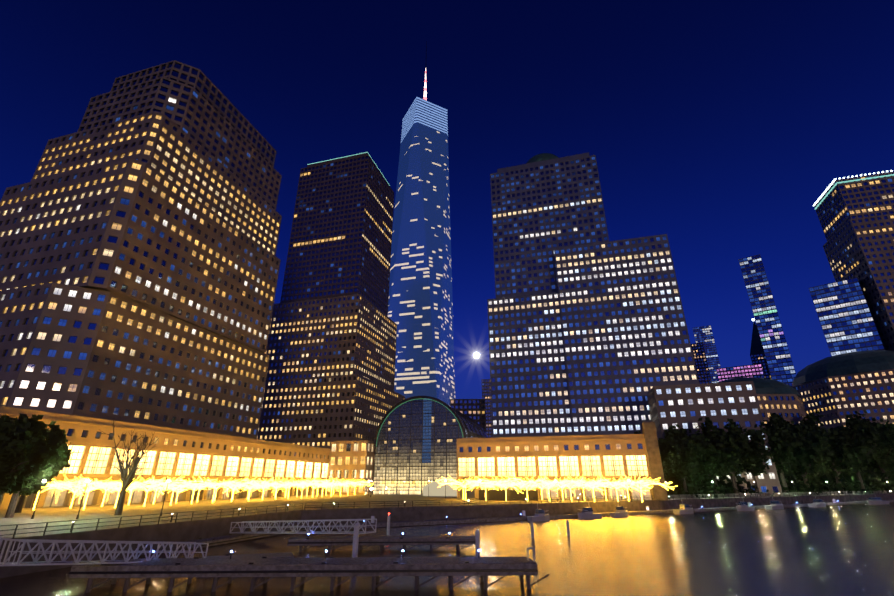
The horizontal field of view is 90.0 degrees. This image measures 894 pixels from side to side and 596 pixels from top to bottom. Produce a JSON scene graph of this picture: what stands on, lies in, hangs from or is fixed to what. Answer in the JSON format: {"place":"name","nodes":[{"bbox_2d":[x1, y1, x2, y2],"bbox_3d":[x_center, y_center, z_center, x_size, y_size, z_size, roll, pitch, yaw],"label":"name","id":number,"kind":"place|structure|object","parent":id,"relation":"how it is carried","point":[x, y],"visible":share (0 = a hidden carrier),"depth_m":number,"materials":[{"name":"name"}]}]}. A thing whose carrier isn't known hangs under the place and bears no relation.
{"place":"outdoors","nodes":[
{"label":"outdoors","id":0,"kind":"place"},
{"bbox_2d":[0,502,893,595],"bbox_3d":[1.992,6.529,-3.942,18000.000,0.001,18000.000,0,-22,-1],"label":"water","id":1,"kind":"structure","parent":0,"point":[839,550],"depth_m":48.43,"materials":[{"name":"liquid"}]},
{"bbox_2d":[352,513,569,556],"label":"mooring piles","id":2,"kind":"object","parent":1,"relation":"on","point":[356,540],"visible":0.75,"depth_m":45.80,"materials":[{"name":"white paint"}]},
{"bbox_2d":[69,499,893,592],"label":"marina docks","id":3,"kind":"object","parent":1,"relation":"on","point":[267,565],"visible":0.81,"depth_m":34.49,"materials":[{"name":"wood"}]},
{"bbox_2d":[0,518,376,565],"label":"gangways","id":4,"kind":"object","parent":3,"relation":"on","point":[49,561],"visible":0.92,"depth_m":34.91,"materials":[{"name":"white paint"}]},
{"bbox_2d":[527,497,889,521],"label":"moored boats","id":5,"kind":"object","parent":1,"relation":"on","point":[586,513],"visible":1,"depth_m":114.76,"materials":[{"name":"white plastic"}]},
{"bbox_2d":[0,493,893,577],"bbox_3d":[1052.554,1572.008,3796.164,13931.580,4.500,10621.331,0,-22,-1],"label":"waterfront promenade","id":6,"kind":"structure","parent":0,"point":[181,529],"depth_m":81.07,"materials":[{"name":"concrete"}]},
{"bbox_2d":[0,60,281,438],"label":"office building","id":7,"kind":"structure","parent":6,"relation":"on","point":[140,219],"depth_m":145.42,"materials":[{"name":"brown stone"}]},
{"bbox_2d":[257,152,404,448],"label":"skyscraper","id":8,"kind":"structure","parent":6,"relation":"on","point":[331,348],"depth_m":278.62,"materials":[{"name":"brown stone"}]},
{"bbox_2d":[0,406,667,509],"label":"podium buildings","id":9,"kind":"structure","parent":6,"relation":"on","point":[175,454],"depth_m":129.77,"materials":[{"name":"brown stone"}]},
{"bbox_2d":[33,474,675,509],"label":"lit trees","id":10,"kind":"object","parent":6,"relation":"on","point":[326,483],"visible":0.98,"depth_m":114.22,"materials":[{"name":"yellow plant"}]},
{"bbox_2d":[388,41,454,405],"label":"skyscraper","id":11,"kind":"structure","parent":6,"relation":"on","point":[420,307],"depth_m":436.60,"materials":[{"name":"blue glass"}]},
{"bbox_2d":[372,396,487,494],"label":"glass atrium","id":12,"kind":"object","parent":6,"relation":"on","point":[415,441],"visible":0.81,"depth_m":184.42,"materials":[{"name":"clear glass"}]},
{"bbox_2d":[0,410,893,517],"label":"tree","id":13,"kind":"object","parent":6,"relation":"on","point":[49,456],"depth_m":159.57,"materials":[{"name":"green plant"}]},
{"bbox_2d":[0,491,893,538],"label":"seawall railings","id":14,"kind":"object","parent":6,"relation":"on","point":[709,496],"visible":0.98,"depth_m":87.91,"materials":[{"name":"grey metal"}]},
{"bbox_2d":[31,479,887,518],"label":"lamp posts","id":15,"kind":"object","parent":6,"relation":"on","point":[168,481],"visible":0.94,"depth_m":65.78,"materials":[{"name":"grey metal"}]},
{"bbox_2d":[423,477,537,500],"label":"plaza tent","id":16,"kind":"object","parent":6,"relation":"on","point":[434,488],"visible":0.75,"depth_m":121.84,"materials":[{"name":"white fabric"}]},
{"bbox_2d":[487,152,782,494],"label":"office building","id":17,"kind":"structure","parent":6,"relation":"on","point":[588,331],"depth_m":222.25,"materials":[{"name":"grey stone"}]},
{"bbox_2d":[716,350,893,437],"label":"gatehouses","id":18,"kind":"object","parent":6,"relation":"on","point":[831,391],"visible":0.35,"depth_m":294.24,"materials":[{"name":"stone"}]},
{"bbox_2d":[813,170,893,350],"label":"skyscraper","id":19,"kind":"structure","parent":6,"relation":"on","point":[856,216],"depth_m":373.56,"materials":[{"name":"brown stone"}]},
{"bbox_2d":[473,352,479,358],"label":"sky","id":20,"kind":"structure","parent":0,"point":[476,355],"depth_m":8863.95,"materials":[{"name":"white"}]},
{"bbox_2d":[450,254,884,437],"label":"skyline","id":21,"kind":"structure","parent":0,"point":[846,320],"depth_m":409.57,"materials":[{"name":"blue glass"}]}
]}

